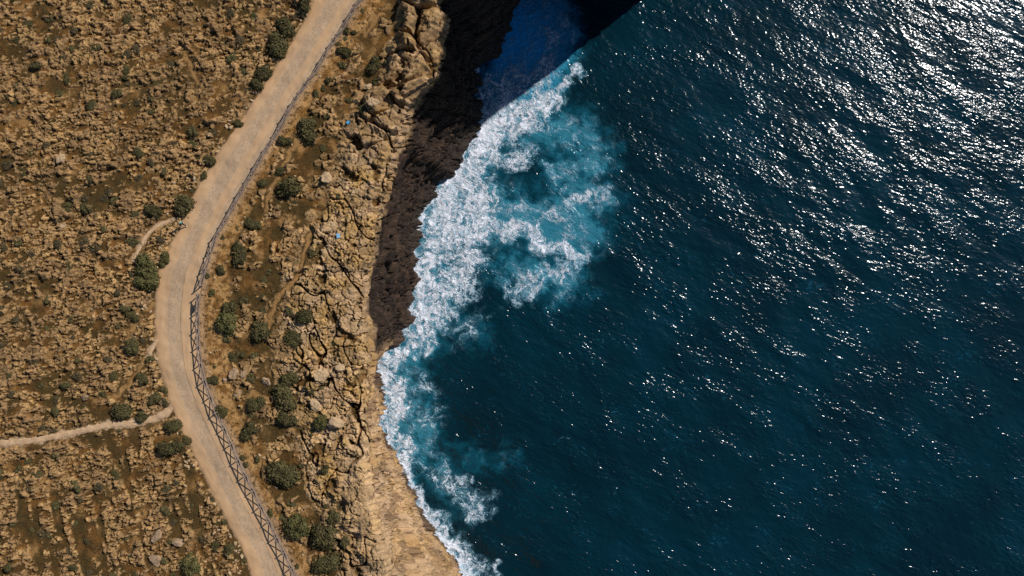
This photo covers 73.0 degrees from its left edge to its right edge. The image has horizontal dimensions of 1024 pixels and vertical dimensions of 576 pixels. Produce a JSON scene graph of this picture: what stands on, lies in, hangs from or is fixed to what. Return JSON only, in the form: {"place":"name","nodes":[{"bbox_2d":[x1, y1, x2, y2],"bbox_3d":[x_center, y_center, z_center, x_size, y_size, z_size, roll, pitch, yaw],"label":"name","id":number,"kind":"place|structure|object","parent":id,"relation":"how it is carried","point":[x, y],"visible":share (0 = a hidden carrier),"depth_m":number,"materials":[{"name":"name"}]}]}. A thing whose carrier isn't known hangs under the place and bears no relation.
{"place":"outdoors","nodes":[
{"label":"outdoors","id":0,"kind":"place"},
{"bbox_2d":[0,407,171,446],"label":"path","id":1,"kind":"structure","parent":0,"point":[97,427],"depth_m":80.93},
{"bbox_2d":[133,219,169,259],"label":"path","id":2,"kind":"structure","parent":0,"point":[148,233],"depth_m":80.94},
{"bbox_2d":[148,338,157,354],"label":"path","id":3,"kind":"structure","parent":0,"point":[151,348],"depth_m":80.90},
{"bbox_2d":[0,0,443,575],"bbox_3d":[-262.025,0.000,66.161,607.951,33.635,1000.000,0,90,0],"label":"terrain","id":4,"kind":"structure","parent":0,"point":[204,92],"depth_m":80.89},
{"bbox_2d":[1,160,13,169],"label":"shrub","id":5,"kind":"object","parent":4,"relation":"on","point":[7,165],"visible":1,"depth_m":80.77,"materials":[{"name":"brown plant"}]},
{"bbox_2d":[3,563,11,572],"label":"shrub","id":6,"kind":"object","parent":4,"relation":"on","point":[7,567],"visible":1,"depth_m":80.26,"materials":[{"name":"green plant"}]},
{"bbox_2d":[22,19,33,26],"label":"shrub","id":7,"kind":"object","parent":4,"relation":"on","point":[28,23],"visible":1,"depth_m":80.87,"materials":[{"name":"green plant"}]},
{"bbox_2d":[28,60,42,68],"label":"shrub","id":8,"kind":"object","parent":4,"relation":"on","point":[34,65],"visible":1,"depth_m":80.54,"materials":[{"name":"green plant"}]},
{"bbox_2d":[51,406,58,417],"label":"shrub","id":9,"kind":"object","parent":4,"relation":"on","point":[55,411],"visible":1,"depth_m":80.66,"materials":[{"name":"green plant"}]},
{"bbox_2d":[51,501,59,510],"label":"shrub","id":10,"kind":"object","parent":4,"relation":"on","point":[55,505],"visible":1,"depth_m":80.82,"materials":[{"name":"green plant"}]},
{"bbox_2d":[53,239,61,250],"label":"shrub","id":11,"kind":"object","parent":4,"relation":"on","point":[57,244],"visible":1,"depth_m":80.67,"materials":[{"name":"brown plant"}]},
{"bbox_2d":[56,153,64,163],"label":"boulder","id":12,"kind":"object","parent":4,"relation":"on","point":[60,157],"visible":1,"depth_m":80.29,"materials":[{"name":"stone"}]},
{"bbox_2d":[59,381,71,388],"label":"shrub","id":13,"kind":"object","parent":4,"relation":"on","point":[65,385],"visible":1,"depth_m":80.65,"materials":[{"name":"green plant"}]},
{"bbox_2d":[63,201,71,211],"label":"shrub","id":14,"kind":"object","parent":4,"relation":"on","point":[68,205],"visible":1,"depth_m":80.85,"materials":[{"name":"green plant"}]},
{"bbox_2d":[72,371,82,380],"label":"shrub","id":15,"kind":"object","parent":4,"relation":"on","point":[76,375],"visible":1,"depth_m":80.62,"materials":[{"name":"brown plant"}]},
{"bbox_2d":[78,237,90,246],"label":"shrub","id":16,"kind":"object","parent":4,"relation":"on","point":[85,241],"visible":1,"depth_m":80.54,"materials":[{"name":"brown plant"}]},
{"bbox_2d":[80,203,91,213],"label":"shrub","id":17,"kind":"object","parent":4,"relation":"on","point":[84,207],"visible":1,"depth_m":80.71,"materials":[{"name":"green plant"}]},
{"bbox_2d":[85,0,93,9],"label":"shrub","id":18,"kind":"object","parent":4,"relation":"on","point":[89,5],"visible":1,"depth_m":80.73,"materials":[{"name":"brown plant"}]},
{"bbox_2d":[86,99,96,110],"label":"shrub","id":19,"kind":"object","parent":4,"relation":"on","point":[91,104],"visible":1,"depth_m":80.44,"materials":[{"name":"green plant"}]},
{"bbox_2d":[87,244,101,252],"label":"shrub","id":20,"kind":"object","parent":4,"relation":"on","point":[96,248],"visible":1,"depth_m":80.75,"materials":[{"name":"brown plant"}]},
{"bbox_2d":[93,482,104,491],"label":"shrub","id":21,"kind":"object","parent":4,"relation":"on","point":[98,486],"visible":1,"depth_m":80.52,"materials":[{"name":"green plant"}]},
{"bbox_2d":[109,371,117,380],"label":"shrub","id":22,"kind":"object","parent":4,"relation":"on","point":[113,377],"visible":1,"depth_m":80.71,"materials":[{"name":"green plant"}]},
{"bbox_2d":[110,469,120,480],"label":"shrub","id":23,"kind":"object","parent":4,"relation":"on","point":[115,475],"visible":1,"depth_m":80.70,"materials":[{"name":"green plant"}]},
{"bbox_2d":[110,88,121,96],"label":"shrub","id":24,"kind":"object","parent":4,"relation":"on","point":[115,93],"visible":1,"depth_m":80.52,"materials":[{"name":"green plant"}]},
{"bbox_2d":[109,401,132,419],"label":"shrub","id":25,"kind":"object","parent":4,"relation":"on","point":[121,411],"visible":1,"depth_m":80.36,"materials":[{"name":"green plant"}]},
{"bbox_2d":[119,305,131,312],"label":"shrub","id":26,"kind":"object","parent":4,"relation":"on","point":[125,309],"visible":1,"depth_m":80.62,"materials":[{"name":"green plant"}]},
{"bbox_2d":[122,12,131,24],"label":"shrub","id":27,"kind":"object","parent":4,"relation":"on","point":[127,19],"visible":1,"depth_m":80.70,"materials":[{"name":"green plant"}]},
{"bbox_2d":[124,337,139,355],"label":"shrub","id":28,"kind":"object","parent":4,"relation":"on","point":[131,346],"visible":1,"depth_m":80.22,"materials":[{"name":"green plant"}]},
{"bbox_2d":[125,310,140,322],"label":"shrub","id":29,"kind":"object","parent":4,"relation":"on","point":[132,315],"visible":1,"depth_m":80.75,"materials":[{"name":"green plant"}]},
{"bbox_2d":[125,236,141,245],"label":"shrub","id":30,"kind":"object","parent":4,"relation":"on","point":[131,241],"visible":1,"depth_m":80.64,"materials":[{"name":"green plant"}]},
{"bbox_2d":[131,43,140,54],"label":"shrub","id":31,"kind":"object","parent":4,"relation":"on","point":[136,48],"visible":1,"depth_m":80.75,"materials":[{"name":"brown plant"}]},
{"bbox_2d":[133,147,142,157],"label":"shrub","id":32,"kind":"object","parent":4,"relation":"on","point":[138,152],"visible":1,"depth_m":80.52,"materials":[{"name":"green plant"}]},
{"bbox_2d":[135,372,148,385],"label":"shrub","id":33,"kind":"object","parent":4,"relation":"on","point":[142,378],"visible":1,"depth_m":80.40,"materials":[{"name":"green plant"}]},
{"bbox_2d":[135,410,149,423],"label":"shrub","id":34,"kind":"object","parent":4,"relation":"on","point":[141,417],"visible":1,"depth_m":80.69,"materials":[{"name":"green plant"}]},
{"bbox_2d":[134,251,158,278],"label":"shrub","id":35,"kind":"object","parent":4,"relation":"on","point":[144,264],"visible":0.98,"depth_m":80.28,"materials":[{"name":"green plant"}]},
{"bbox_2d":[132,272,160,290],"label":"shrub","id":36,"kind":"object","parent":4,"relation":"on","point":[150,282],"visible":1,"depth_m":80.27,"materials":[{"name":"green plant"}]},
{"bbox_2d":[144,205,162,219],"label":"shrub","id":37,"kind":"object","parent":4,"relation":"on","point":[155,212],"visible":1,"depth_m":80.38,"materials":[{"name":"green plant"}]},
{"bbox_2d":[146,391,161,406],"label":"shrub","id":38,"kind":"object","parent":4,"relation":"on","point":[155,398],"visible":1,"depth_m":80.53,"materials":[{"name":"green plant"}]},
{"bbox_2d":[148,555,161,567],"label":"boulder","id":39,"kind":"object","parent":4,"relation":"on","point":[155,560],"visible":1,"depth_m":80.55,"materials":[{"name":"grey stone"}]},
{"bbox_2d":[151,529,161,542],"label":"boulder","id":40,"kind":"object","parent":4,"relation":"on","point":[157,535],"visible":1,"depth_m":80.27,"materials":[{"name":"grey stone"}]},
{"bbox_2d":[155,235,165,243],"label":"shrub","id":41,"kind":"object","parent":4,"relation":"on","point":[160,239],"visible":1,"depth_m":80.63,"materials":[{"name":"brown plant"}]},
{"bbox_2d":[158,251,169,268],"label":"shrub","id":42,"kind":"object","parent":4,"relation":"on","point":[164,260],"visible":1,"depth_m":80.59,"materials":[{"name":"green plant"}]},
{"bbox_2d":[159,506,169,515],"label":"shrub","id":43,"kind":"object","parent":4,"relation":"on","point":[165,510],"visible":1,"depth_m":80.57,"materials":[{"name":"green plant"}]},
{"bbox_2d":[161,486,171,495],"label":"shrub","id":44,"kind":"object","parent":4,"relation":"on","point":[167,489],"visible":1,"depth_m":80.71,"materials":[{"name":"green plant"}]},
{"bbox_2d":[155,438,184,456],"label":"shrub","id":45,"kind":"object","parent":4,"relation":"on","point":[171,448],"visible":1,"depth_m":80.12,"materials":[{"name":"green plant"}]},
{"bbox_2d":[162,418,182,434],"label":"shrub","id":46,"kind":"object","parent":4,"relation":"on","point":[171,426],"visible":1,"depth_m":80.40,"materials":[{"name":"green plant"}]},
{"bbox_2d":[172,538,184,546],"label":"boulder","id":47,"kind":"object","parent":4,"relation":"on","point":[177,542],"visible":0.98,"depth_m":80.47,"materials":[{"name":"grey stone"}]},
{"bbox_2d":[172,193,196,217],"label":"shrub","id":48,"kind":"object","parent":4,"relation":"on","point":[183,204],"visible":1,"depth_m":80.45,"materials":[{"name":"green plant"}]},
{"bbox_2d":[182,435,191,444],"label":"shrub","id":49,"kind":"object","parent":4,"relation":"on","point":[187,440],"visible":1,"depth_m":80.74,"materials":[{"name":"green plant"}]},
{"bbox_2d":[180,552,201,575],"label":"shrub","id":50,"kind":"object","parent":4,"relation":"on","point":[191,567],"visible":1,"depth_m":80.23,"materials":[{"name":"green plant"}]},
{"bbox_2d":[187,126,198,137],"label":"shrub","id":51,"kind":"object","parent":4,"relation":"on","point":[193,131],"visible":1,"depth_m":80.56,"materials":[{"name":"green plant"}]},
{"bbox_2d":[202,155,215,166],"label":"shrub","id":52,"kind":"object","parent":4,"relation":"on","point":[209,160],"visible":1,"depth_m":80.75,"materials":[{"name":"green plant"}]},
{"bbox_2d":[206,376,218,383],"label":"shrub","id":53,"kind":"object","parent":4,"relation":"on","point":[212,379],"visible":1,"depth_m":80.74,"materials":[{"name":"green plant"}]},
{"bbox_2d":[210,541,219,552],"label":"shrub","id":54,"kind":"object","parent":4,"relation":"on","point":[214,545],"visible":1,"depth_m":80.83,"materials":[{"name":"green plant"}]},
{"bbox_2d":[216,265,224,275],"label":"shrub","id":55,"kind":"object","parent":4,"relation":"on","point":[220,270],"visible":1,"depth_m":80.77,"materials":[{"name":"green plant"}]},
{"bbox_2d":[214,405,229,418],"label":"shrub","id":56,"kind":"object","parent":4,"relation":"on","point":[221,411],"visible":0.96,"depth_m":80.61,"materials":[{"name":"green plant"}]},
{"bbox_2d":[214,310,238,336],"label":"shrub","id":57,"kind":"object","parent":4,"relation":"on","point":[226,323],"visible":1,"depth_m":80.34,"materials":[{"name":"green plant"}]},
{"bbox_2d":[220,543,234,556],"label":"shrub","id":58,"kind":"object","parent":4,"relation":"on","point":[228,549],"visible":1,"depth_m":80.65,"materials":[{"name":"green plant"}]},
{"bbox_2d":[222,299,237,314],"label":"shrub","id":59,"kind":"object","parent":4,"relation":"on","point":[230,306],"visible":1,"depth_m":80.60,"materials":[{"name":"green plant"}]},
{"bbox_2d":[226,52,236,62],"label":"shrub","id":60,"kind":"object","parent":4,"relation":"on","point":[230,57],"visible":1,"depth_m":80.65,"materials":[{"name":"green plant"}]},
{"bbox_2d":[228,351,236,362],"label":"shrub","id":61,"kind":"object","parent":4,"relation":"on","point":[232,356],"visible":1,"depth_m":80.95,"materials":[{"name":"green plant"}]},
{"bbox_2d":[228,368,238,379],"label":"boulder","id":62,"kind":"object","parent":4,"relation":"on","point":[233,373],"visible":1,"depth_m":80.79,"materials":[{"name":"grey stone"}]},
{"bbox_2d":[232,118,243,126],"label":"shrub","id":63,"kind":"object","parent":4,"relation":"on","point":[237,123],"visible":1,"depth_m":80.76,"materials":[{"name":"green plant"}]},
{"bbox_2d":[232,241,246,267],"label":"shrub","id":64,"kind":"object","parent":4,"relation":"on","point":[239,258],"visible":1,"depth_m":80.48,"materials":[{"name":"green plant"}]},
{"bbox_2d":[235,35,244,45],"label":"shrub","id":65,"kind":"object","parent":4,"relation":"on","point":[240,40],"visible":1,"depth_m":80.43,"materials":[{"name":"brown plant"}]},
{"bbox_2d":[239,297,249,304],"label":"shrub","id":66,"kind":"object","parent":4,"relation":"on","point":[242,300],"visible":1,"depth_m":80.89,"materials":[{"name":"green plant"}]},
{"bbox_2d":[194,294,296,575],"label":"timber fence","id":67,"kind":"object","parent":4,"relation":"on","point":[238,458],"visible":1,"depth_m":80.39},
{"bbox_2d":[240,420,258,442],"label":"shrub","id":68,"kind":"object","parent":4,"relation":"on","point":[249,429],"visible":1,"depth_m":80.57,"materials":[{"name":"green plant"}]},
{"bbox_2d":[246,372,254,384],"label":"shrub","id":69,"kind":"object","parent":4,"relation":"on","point":[250,377],"visible":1,"depth_m":80.90,"materials":[{"name":"green plant"}]},
{"bbox_2d":[244,217,261,229],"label":"shrub","id":70,"kind":"object","parent":4,"relation":"on","point":[251,224],"visible":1,"depth_m":80.75,"materials":[{"name":"green plant"}]},
{"bbox_2d":[246,395,265,412],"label":"shrub","id":71,"kind":"object","parent":4,"relation":"on","point":[255,405],"visible":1,"depth_m":80.39,"materials":[{"name":"green plant"}]},
{"bbox_2d":[250,77,264,91],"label":"shrub","id":72,"kind":"object","parent":4,"relation":"on","point":[256,83],"visible":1,"depth_m":80.46,"materials":[{"name":"green plant"}]},
{"bbox_2d":[249,319,270,345],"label":"shrub","id":73,"kind":"object","parent":4,"relation":"on","point":[261,331],"visible":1,"depth_m":80.37,"materials":[{"name":"green plant"}]},
{"bbox_2d":[257,178,266,188],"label":"shrub","id":74,"kind":"object","parent":4,"relation":"on","point":[262,183],"visible":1,"depth_m":80.75,"materials":[{"name":"green plant"}]},
{"bbox_2d":[252,63,273,81],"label":"shrub","id":75,"kind":"object","parent":4,"relation":"on","point":[266,74],"visible":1,"depth_m":80.57,"materials":[{"name":"green plant"}]},
{"bbox_2d":[261,377,270,385],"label":"boulder","id":76,"kind":"object","parent":4,"relation":"on","point":[265,381],"visible":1,"depth_m":80.85,"materials":[{"name":"grey stone"}]},
{"bbox_2d":[266,29,288,57],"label":"shrub","id":77,"kind":"object","parent":4,"relation":"on","point":[278,45],"visible":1,"depth_m":80.28,"materials":[{"name":"green plant"}]},
{"bbox_2d":[197,0,361,286],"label":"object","id":78,"kind":"object","parent":4,"relation":"on","point":[287,114],"visible":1,"depth_m":80.40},
{"bbox_2d":[275,167,285,176],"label":"shrub","id":79,"kind":"object","parent":4,"relation":"on","point":[279,171],"visible":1,"depth_m":80.73,"materials":[{"name":"green plant"}]},
{"bbox_2d":[261,460,302,488],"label":"shrub","id":80,"kind":"object","parent":4,"relation":"on","point":[285,475],"visible":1,"depth_m":80.19,"materials":[{"name":"green plant"}]},
{"bbox_2d":[277,135,292,145],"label":"shrub","id":81,"kind":"object","parent":4,"relation":"on","point":[284,141],"visible":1,"depth_m":80.62,"materials":[{"name":"green plant"}]},
{"bbox_2d":[272,383,298,414],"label":"shrub","id":82,"kind":"object","parent":4,"relation":"on","point":[284,398],"visible":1,"depth_m":80.24,"materials":[{"name":"green plant"}]},
{"bbox_2d":[274,16,296,38],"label":"shrub","id":83,"kind":"object","parent":4,"relation":"on","point":[283,26],"visible":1,"depth_m":80.41,"materials":[{"name":"green plant"}]},
{"bbox_2d":[276,410,298,425],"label":"shrub","id":84,"kind":"object","parent":4,"relation":"on","point":[283,418],"visible":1,"depth_m":80.31,"materials":[{"name":"green plant"}]},
{"bbox_2d":[285,307,292,316],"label":"shrub","id":85,"kind":"object","parent":4,"relation":"on","point":[289,311],"visible":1,"depth_m":80.42,"materials":[{"name":"green plant"}]},
{"bbox_2d":[279,369,300,387],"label":"shrub","id":86,"kind":"object","parent":4,"relation":"on","point":[290,379],"visible":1,"depth_m":80.32,"materials":[{"name":"green plant"}]},
{"bbox_2d":[277,176,304,197],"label":"shrub","id":87,"kind":"object","parent":4,"relation":"on","point":[290,186],"visible":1,"depth_m":80.25,"materials":[{"name":"green plant"}]},
{"bbox_2d":[283,330,303,349],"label":"shrub","id":88,"kind":"object","parent":4,"relation":"on","point":[291,337],"visible":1,"depth_m":80.40,"materials":[{"name":"green plant"}]},
{"bbox_2d":[283,512,310,540],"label":"shrub","id":89,"kind":"object","parent":4,"relation":"on","point":[296,526],"visible":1,"depth_m":80.24,"materials":[{"name":"green plant"}]},
{"bbox_2d":[295,308,314,325],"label":"shrub","id":90,"kind":"object","parent":4,"relation":"on","point":[304,317],"visible":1,"depth_m":79.84,"materials":[{"name":"green plant"}]},
{"bbox_2d":[299,0,310,12],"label":"shrub","id":91,"kind":"object","parent":4,"relation":"on","point":[304,5],"visible":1,"depth_m":80.12,"materials":[{"name":"green plant"}]},
{"bbox_2d":[297,116,317,143],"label":"shrub","id":92,"kind":"object","parent":4,"relation":"on","point":[307,130],"visible":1,"depth_m":80.46,"materials":[{"name":"green plant"}]},
{"bbox_2d":[310,398,319,411],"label":"boulder","id":93,"kind":"object","parent":4,"relation":"on","point":[314,405],"visible":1,"depth_m":80.08,"materials":[{"name":"stone"}]},
{"bbox_2d":[312,414,327,430],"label":"shrub","id":94,"kind":"object","parent":4,"relation":"on","point":[320,422],"visible":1,"depth_m":79.77,"materials":[{"name":"green plant"}]},
{"bbox_2d":[313,368,328,382],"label":"boulder","id":95,"kind":"object","parent":4,"relation":"on","point":[320,375],"visible":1,"depth_m":80.01,"materials":[{"name":"stone"}]},
{"bbox_2d":[310,521,339,551],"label":"shrub","id":96,"kind":"object","parent":4,"relation":"on","point":[321,535],"visible":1,"depth_m":80.18,"materials":[{"name":"green plant"}]},
{"bbox_2d":[320,464,329,474],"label":"shrub","id":97,"kind":"object","parent":4,"relation":"on","point":[324,470],"visible":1,"depth_m":79.96,"materials":[{"name":"green plant"}]},
{"bbox_2d":[321,172,331,183],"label":"boulder","id":98,"kind":"object","parent":4,"relation":"on","point":[326,177],"visible":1,"depth_m":80.26,"materials":[{"name":"stone"}]},
{"bbox_2d":[310,551,343,575],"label":"shrub","id":99,"kind":"object","parent":4,"relation":"on","point":[329,563],"visible":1,"depth_m":80.26,"materials":[{"name":"green plant"}]},
{"bbox_2d":[327,508,340,525],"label":"shrub","id":100,"kind":"object","parent":4,"relation":"on","point":[333,518],"visible":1,"depth_m":80.05,"materials":[{"name":"green plant"}]},
{"bbox_2d":[327,416,344,428],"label":"boulder","id":101,"kind":"object","parent":4,"relation":"on","point":[335,422],"visible":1,"depth_m":79.58,"materials":[{"name":"stone"}]},
{"bbox_2d":[335,363,344,371],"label":"boulder","id":102,"kind":"object","parent":4,"relation":"on","point":[339,367],"visible":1,"depth_m":80.11,"materials":[{"name":"stone"}]},
{"bbox_2d":[335,46,351,58],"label":"shrub","id":103,"kind":"object","parent":4,"relation":"on","point":[344,51],"visible":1,"depth_m":80.72,"materials":[{"name":"green plant"}]},
{"bbox_2d":[340,536,349,549],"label":"shrub","id":104,"kind":"object","parent":4,"relation":"on","point":[345,540],"visible":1,"depth_m":79.97,"materials":[{"name":"green plant"}]},
{"bbox_2d":[358,104,370,113],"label":"shrub","id":105,"kind":"object","parent":4,"relation":"on","point":[361,108],"visible":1,"depth_m":79.80,"materials":[{"name":"green plant"}]},
{"bbox_2d":[366,97,380,106],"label":"boulder","id":106,"kind":"object","parent":4,"relation":"on","point":[371,101],"visible":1,"depth_m":78.94,"materials":[{"name":"stone"}]},
{"bbox_2d":[366,55,382,74],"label":"shrub","id":107,"kind":"object","parent":4,"relation":"on","point":[374,65],"visible":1,"depth_m":80.39,"materials":[{"name":"green plant"}]},
{"bbox_2d":[155,0,360,575],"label":"road","id":108,"kind":"structure","parent":0,"point":[217,190],"depth_m":80.98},
{"bbox_2d":[361,0,519,575],"bbox_3d":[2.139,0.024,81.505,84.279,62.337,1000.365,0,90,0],"label":"cliff","id":109,"kind":"structure","parent":0,"point":[438,127],"depth_m":95.72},
{"bbox_2d":[376,0,1023,575],"bbox_3d":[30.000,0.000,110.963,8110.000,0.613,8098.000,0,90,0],"label":"sea","id":110,"kind":"structure","parent":0,"point":[718,286],"depth_m":111.05,"materials":[{"name":"liquid"}]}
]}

